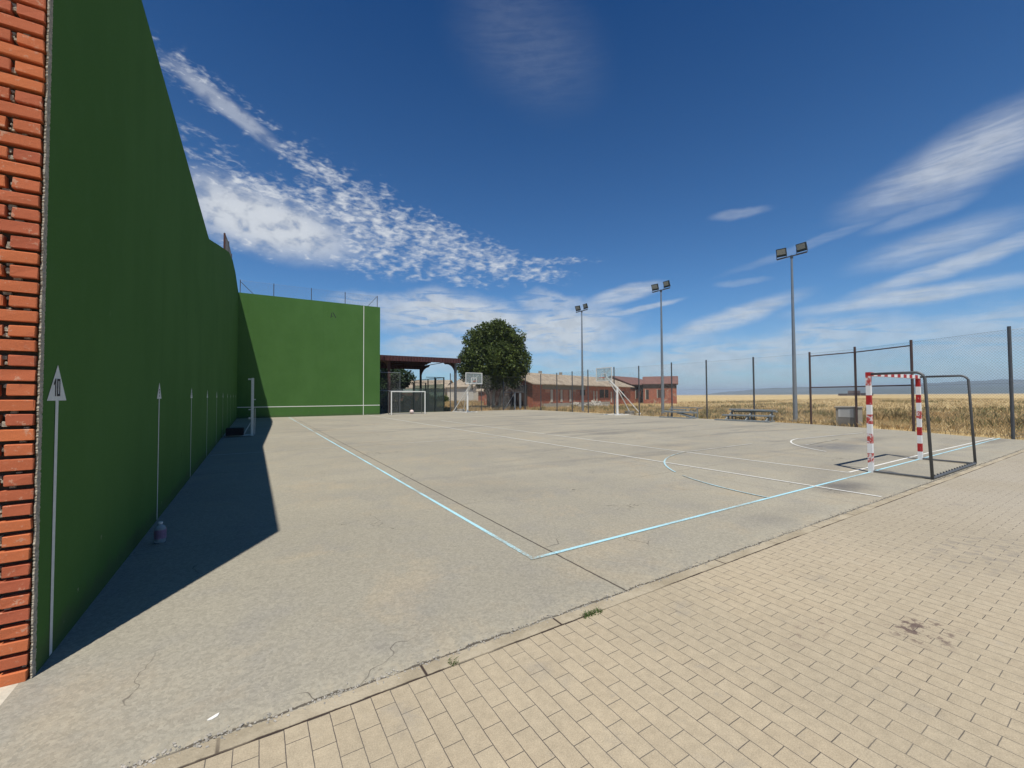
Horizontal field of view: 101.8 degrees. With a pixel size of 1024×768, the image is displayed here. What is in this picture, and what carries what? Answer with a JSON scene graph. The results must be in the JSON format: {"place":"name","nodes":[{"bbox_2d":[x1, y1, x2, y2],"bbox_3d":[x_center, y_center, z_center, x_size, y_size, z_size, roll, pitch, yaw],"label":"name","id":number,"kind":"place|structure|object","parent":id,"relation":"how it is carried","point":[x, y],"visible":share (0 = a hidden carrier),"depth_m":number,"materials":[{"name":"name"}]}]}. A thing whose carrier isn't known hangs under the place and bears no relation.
{"place":"outdoors","nodes":[
{"label":"outdoors","id":0,"kind":"place"},
{"bbox_2d":[0,683,17,704],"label":"path","id":1,"kind":"structure","parent":0,"point":[5,691],"depth_m":2.31,"materials":[{"name":"beige concrete"}]},
{"bbox_2d":[381,400,483,409],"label":"dry grass","id":2,"kind":"structure","parent":0,"point":[418,406],"depth_m":54.47,"materials":[{"name":"beige plant"}]},
{"bbox_2d":[426,404,533,410],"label":"dry grass","id":3,"kind":"structure","parent":0,"point":[472,407],"depth_m":48.28,"materials":[{"name":"beige plant"}]},
{"bbox_2d":[0,410,1023,767],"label":"court","id":4,"kind":"object","parent":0,"point":[266,578],"visible":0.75,"depth_m":4.61,"materials":[{"name":"concrete"}]},
{"bbox_2d":[154,521,166,539],"bbox_3d":[-3.947,1.663,4.671,0.110,0.232,0.110,1,-2,-32],"label":"plastic bottle","id":5,"kind":"object","parent":4,"relation":"on","point":[160,533],"visible":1,"depth_m":4.64,"materials":[{"name":"grey"}]},
{"bbox_2d":[207,713,218,720],"bbox_3d":[-1.516,1.694,2.117,0.019,0.004,0.056,-1,-2,29],"label":"paper scrap","id":6,"kind":"object","parent":4,"relation":"on","point":[214,716],"visible":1,"depth_m":2.11,"materials":[{"name":"white paper"}]},
{"bbox_2d":[225,378,255,436],"bbox_3d":[-11.219,0.945,17.228,1.040,2.400,0.600,1,-2,-32],"label":"net post","id":7,"kind":"object","parent":4,"relation":"on","point":[237,431],"visible":1,"depth_m":17.34,"materials":[{"name":"metal"}]},
{"bbox_2d":[221,437,493,454],"bbox_3d":[-4.404,2.038,14.036,9.403,0.001,0.101,1,-2,-31],"label":"court line","id":8,"kind":"object","parent":4,"relation":"on","point":[348,446],"visible":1,"depth_m":13.51,"materials":[{"name":"white paint"}]},
{"bbox_2d":[380,372,399,411],"bbox_3d":[-11.287,0.449,40.040,3.222,4.700,0.042,1,-2,-32],"label":"ball stop frame","id":9,"kind":"object","parent":4,"relation":"on","point":[388,384],"visible":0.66,"depth_m":39.77,"materials":[{"name":"metal"}]},
{"bbox_2d":[388,391,425,414],"bbox_3d":[-9.551,1.690,37.844,3.160,2.080,0.985,1,-2,-32],"label":"handball goal","id":10,"kind":"object","parent":4,"relation":"on","point":[408,391],"visible":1,"depth_m":38.02,"materials":[{"name":"white metal"}]},
{"bbox_2d":[325,438,531,557],"bbox_3d":[-3.565,1.929,10.245,0.058,0.001,14.280,1,-2,-32],"label":"court line","id":11,"kind":"object","parent":4,"relation":"on","point":[494,536],"visible":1,"depth_m":5.75,"materials":[{"name":"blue paint"}]},
{"bbox_2d":[452,373,481,412],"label":"basketball hoop","id":12,"kind":"object","parent":4,"relation":"on","point":[467,392],"visible":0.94,"depth_m":41.47,"materials":[{"name":"white metal"}]},
{"bbox_2d":[121,448,1023,767],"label":"gravel","id":13,"kind":"structure","parent":4,"relation":"on","point":[153,758],"depth_m":2.41,"materials":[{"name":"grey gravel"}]},
{"bbox_2d":[596,367,640,414],"bbox_3d":[8.852,0.617,34.578,4.246,3.860,1.800,1,-2,-32],"label":"basketball hoop","id":14,"kind":"object","parent":4,"relation":"on","point":[616,391],"visible":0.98,"depth_m":34.40,"materials":[{"name":"white metal"}]},
{"bbox_2d":[377,416,881,496],"bbox_3d":[-3.459,2.238,21.520,0.050,0.001,35.220,1,-2,-32],"label":"court line","id":15,"kind":"object","parent":4,"relation":"on","point":[685,465],"visible":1,"depth_m":9.14,"materials":[{"name":"white paint"}]},
{"bbox_2d":[448,421,842,471],"bbox_3d":[1.138,2.119,17.990,0.109,0.001,22.071,1,-2,-32],"label":"court line","id":16,"kind":"object","parent":4,"relation":"on","point":[681,451],"visible":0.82,"depth_m":11.59,"materials":[{"name":"white paint"}]},
{"bbox_2d":[664,453,678,471],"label":"court line","id":17,"kind":"object","parent":4,"relation":"on","point":[665,463],"visible":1,"depth_m":9.82,"materials":[{"name":"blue paint"}]},
{"bbox_2d":[659,407,702,418],"bbox_3d":[11.865,2.004,29.281,1.075,0.769,2.805,1,-2,-34],"label":"bleacher","id":18,"kind":"object","parent":4,"relation":"on","point":[682,413],"visible":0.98,"depth_m":29.07,"materials":[{"name":"metal"}]},
{"bbox_2d":[683,475,768,497],"bbox_3d":[3.682,1.809,7.447,0.164,0.001,1.960,0,-2,-18],"label":"court line","id":19,"kind":"object","parent":4,"relation":"on","point":[723,487],"visible":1,"depth_m":7.25,"materials":[{"name":"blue paint"}]},
{"bbox_2d":[714,409,777,422],"bbox_3d":[14.341,1.911,25.537,1.412,0.730,3.205,1,-2,-35],"label":"bleacher","id":20,"kind":"object","parent":4,"relation":"on","point":[732,415],"visible":0.98,"depth_m":25.29,"materials":[{"name":"metal"}]},
{"bbox_2d":[530,438,999,559],"bbox_3d":[8.911,1.846,9.578,20.570,0.001,0.067,1,-2,-32],"label":"court line","id":21,"kind":"object","parent":4,"relation":"on","point":[559,551],"visible":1,"depth_m":5.59,"materials":[{"name":"blue paint"}]},
{"bbox_2d":[790,433,855,450],"bbox_3d":[11.225,1.982,15.023,7.996,0.001,1.447,1,-2,-44],"label":"court line","id":22,"kind":"object","parent":4,"relation":"on","point":[813,437],"visible":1,"depth_m":14.87,"materials":[{"name":"white paint"}]},
{"bbox_2d":[850,438,991,471],"bbox_3d":[12.266,1.896,11.918,12.400,0.001,0.093,1,-2,-32],"label":"court line","id":23,"kind":"object","parent":4,"relation":"on","point":[914,456],"visible":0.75,"depth_m":10.59,"materials":[{"name":"white paint"}]},
{"bbox_2d":[865,371,976,478],"bbox_3d":[9.009,0.798,9.108,3.160,2.080,0.985,1,-2,-32],"label":"handball goal","id":24,"kind":"object","parent":4,"relation":"on","point":[869,415],"visible":1,"depth_m":8.68,"materials":[{"name":"white metal"}]},
{"bbox_2d":[142,0,1023,394],"label":"sky","id":25,"kind":"structure","parent":0,"point":[458,165],"materials":[{"name":"blue"}]},
{"bbox_2d":[184,452,1023,767],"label":"pavement","id":26,"kind":"structure","parent":0,"point":[890,634],"depth_m":2.42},
{"bbox_2d":[409,393,1023,439],"bbox_3d":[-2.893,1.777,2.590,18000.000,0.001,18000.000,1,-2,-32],"label":"ground","id":27,"kind":"structure","parent":0,"point":[757,397],"depth_m":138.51,"materials":[{"name":"beige plant"}]},
{"bbox_2d":[0,0,237,687],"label":"side wall","id":28,"kind":"structure","parent":27,"relation":"on","point":[118,340],"depth_m":3.21,"materials":[{"name":"paint"}]},
{"bbox_2d":[223,232,231,257],"bbox_3d":[-17.500,-7.126,25.941,0.080,2.115,13.880,1,-2,-32],"label":"wall top fence","id":29,"kind":"object","parent":28,"relation":"on","point":[226,246],"depth_m":21.40,"materials":[{"name":"grey metal"}]},
{"bbox_2d":[237,292,379,417],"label":"front wall","id":30,"kind":"structure","parent":27,"relation":"on","point":[301,357],"depth_m":34.15,"materials":[{"name":"green paint"}]},
{"bbox_2d":[240,280,377,306],"bbox_3d":[-16.540,-7.462,34.788,10.407,1.063,0.057,1,-2,-32],"label":"ball fence","id":31,"kind":"object","parent":30,"relation":"on","point":[305,294],"visible":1,"depth_m":34.65,"materials":[{"name":"metal"}]},
{"bbox_2d":[381,392,402,409],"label":"bush","id":32,"kind":"object","parent":27,"relation":"on","point":[384,400],"visible":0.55,"depth_m":52.48,"materials":[{"name":"green plant"}]},
{"bbox_2d":[380,368,416,399],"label":"evergreen tree","id":33,"kind":"object","parent":27,"relation":"on","point":[401,377],"visible":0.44,"depth_m":55.74,"materials":[{"name":"green plant"}]},
{"bbox_2d":[401,394,419,406],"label":"bush","id":34,"kind":"object","parent":27,"relation":"on","point":[406,399],"visible":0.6,"depth_m":54.29,"materials":[{"name":"green plant"}]},
{"bbox_2d":[399,389,422,401],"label":"outbuilding","id":35,"kind":"structure","parent":27,"relation":"on","point":[416,393],"depth_m":81.03,"materials":[{"name":"brick"}]},
{"bbox_2d":[380,377,443,412],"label":"padel cage","id":36,"kind":"object","parent":27,"relation":"on","point":[398,410],"visible":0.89,"depth_m":43.83,"materials":[{"name":"black metal"}]},
{"bbox_2d":[380,355,459,412],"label":"metal canopy","id":37,"kind":"object","parent":27,"relation":"on","point":[388,362],"visible":0.41,"depth_m":43.85,"materials":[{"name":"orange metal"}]},
{"bbox_2d":[405,380,451,396],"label":"grey house","id":38,"kind":"structure","parent":27,"relation":"on","point":[439,388],"depth_m":86.28,"materials":[{"name":"paint"}]},
{"bbox_2d":[416,395,442,403],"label":"bush","id":39,"kind":"object","parent":27,"relation":"on","point":[431,399],"visible":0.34,"depth_m":57.37,"materials":[{"name":"green plant"}]},
{"bbox_2d":[439,395,449,402],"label":"bush","id":40,"kind":"object","parent":27,"relation":"on","point":[446,399],"visible":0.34,"depth_m":64.19,"materials":[{"name":"green plant"}]},
{"bbox_2d":[445,379,477,400],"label":"cream house","id":41,"kind":"structure","parent":27,"relation":"on","point":[462,386],"depth_m":78.87,"materials":[{"name":"paint"}]},
{"bbox_2d":[450,373,503,410],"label":"fence","id":42,"kind":"object","parent":27,"relation":"on","point":[481,392],"visible":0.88,"depth_m":45.54,"materials":[{"name":"metal"}]},
{"bbox_2d":[504,377,524,409],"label":"metal gate","id":43,"kind":"structure","parent":42,"relation":"attached to","point":[514,394],"depth_m":47.77,"materials":[{"name":"metal"}]},
{"bbox_2d":[476,389,483,401],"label":"brick shed","id":44,"kind":"structure","parent":27,"relation":"on","point":[479,395],"depth_m":66.29,"materials":[{"name":"red tile"}]},
{"bbox_2d":[457,316,532,407],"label":"leafy tree","id":45,"kind":"object","parent":27,"relation":"on","point":[499,352],"visible":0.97,"depth_m":47.67,"materials":[{"name":"green plant"}]},
{"bbox_2d":[484,371,634,407],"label":"brick barn","id":46,"kind":"structure","parent":27,"relation":"on","point":[546,386],"depth_m":58.90,"materials":[{"name":"red brick"}]},
{"bbox_2d":[487,385,527,406],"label":"plank door","id":47,"kind":"structure","parent":46,"relation":"in","point":[522,388],"depth_m":55.01,"materials":[{"name":"brown wood"}]},
{"bbox_2d":[136,450,1023,767],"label":"kerb strip","id":48,"kind":"object","parent":27,"relation":"on","point":[190,756],"visible":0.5,"depth_m":2.55,"materials":[{"name":"beige concrete"}]},
{"bbox_2d":[448,607,605,665],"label":"green weeds","id":49,"kind":"object","parent":48,"relation":"on","point":[591,613],"visible":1,"depth_m":3.08,"materials":[{"name":"plant"}]},
{"bbox_2d":[575,303,587,411],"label":"floodlight mast","id":50,"kind":"object","parent":27,"relation":"on","point":[578,308],"visible":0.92,"depth_m":41.91,"materials":[{"name":"metal"}]},
{"bbox_2d":[584,400,607,405],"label":"rubble pile","id":51,"kind":"object","parent":27,"relation":"on","point":[593,402],"visible":0.54,"depth_m":58.96,"materials":[{"name":"white stone"}]},
{"bbox_2d":[608,376,642,402],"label":"brick wing","id":52,"kind":"structure","parent":27,"relation":"on","point":[634,392],"depth_m":83.09,"materials":[{"name":"red brick"}]},
{"bbox_2d":[641,376,677,403],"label":"brick house","id":53,"kind":"structure","parent":27,"relation":"on","point":[657,380],"depth_m":79.55,"materials":[{"name":"red brick"}]},
{"bbox_2d":[645,389,648,398],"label":"window","id":54,"kind":"structure","parent":53,"relation":"in","point":[646,394],"depth_m":80.00,"materials":[{"name":"paint"}]},
{"bbox_2d":[657,390,664,397],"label":"window","id":55,"kind":"structure","parent":53,"relation":"in","point":[658,394],"depth_m":79.17,"materials":[{"name":"grey wood"}]},
{"bbox_2d":[651,280,670,415],"bbox_3d":[12.168,-2.861,33.800,0.456,10.836,1.750,1,-2,-32],"label":"floodlight mast","id":56,"kind":"object","parent":27,"relation":"on","point":[656,286],"visible":0.9,"depth_m":33.70,"materials":[{"name":"metal"}]},
{"bbox_2d":[525,326,1023,438],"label":"fence","id":57,"kind":"object","parent":27,"relation":"on","point":[1010,384],"visible":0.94,"depth_m":21.25,"materials":[{"name":"metal"}]},
{"bbox_2d":[776,242,807,421],"bbox_3d":[17.280,-3.116,25.560,0.456,10.836,1.750,1,-2,-32],"label":"floodlight mast","id":58,"kind":"object","parent":27,"relation":"on","point":[782,252],"visible":0.91,"depth_m":25.47,"materials":[{"name":"metal"}]},
{"bbox_2d":[834,406,862,426],"bbox_3d":[17.681,1.689,21.834,0.830,1.020,0.980,1,-2,-32],"label":"utility cabinet","id":59,"kind":"object","parent":27,"relation":"on","point":[840,410],"visible":0.94,"depth_m":21.61,"materials":[{"name":"grey paint"}]},
{"bbox_2d":[838,391,872,395],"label":"farm","id":60,"kind":"object","parent":27,"relation":"on","point":[853,393],"visible":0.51,"depth_m":386.23,"materials":[{"name":"grey wood"}]},
{"bbox_2d":[523,404,1023,439],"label":"dry grass","id":61,"kind":"structure","parent":0,"point":[883,424],"depth_m":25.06,"materials":[{"name":"beige plant"}]},
{"bbox_2d":[699,399,1023,413],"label":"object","id":62,"kind":"object","parent":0,"point":[933,408],"visible":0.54,"depth_m":47.45,"materials":[{"name":"beige plant"}]},
{"bbox_2d":[705,379,1023,394],"bbox_3d":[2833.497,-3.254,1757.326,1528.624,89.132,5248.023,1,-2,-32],"label":"hills","id":63,"kind":"structure","parent":0,"point":[973,384],"depth_m":2670.53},
{"bbox_2d":[737,386,1023,394],"bbox_3d":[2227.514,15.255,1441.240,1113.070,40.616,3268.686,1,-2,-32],"label":"hills","id":64,"kind":"structure","parent":0,"point":[991,389],"depth_m":1892.80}
]}

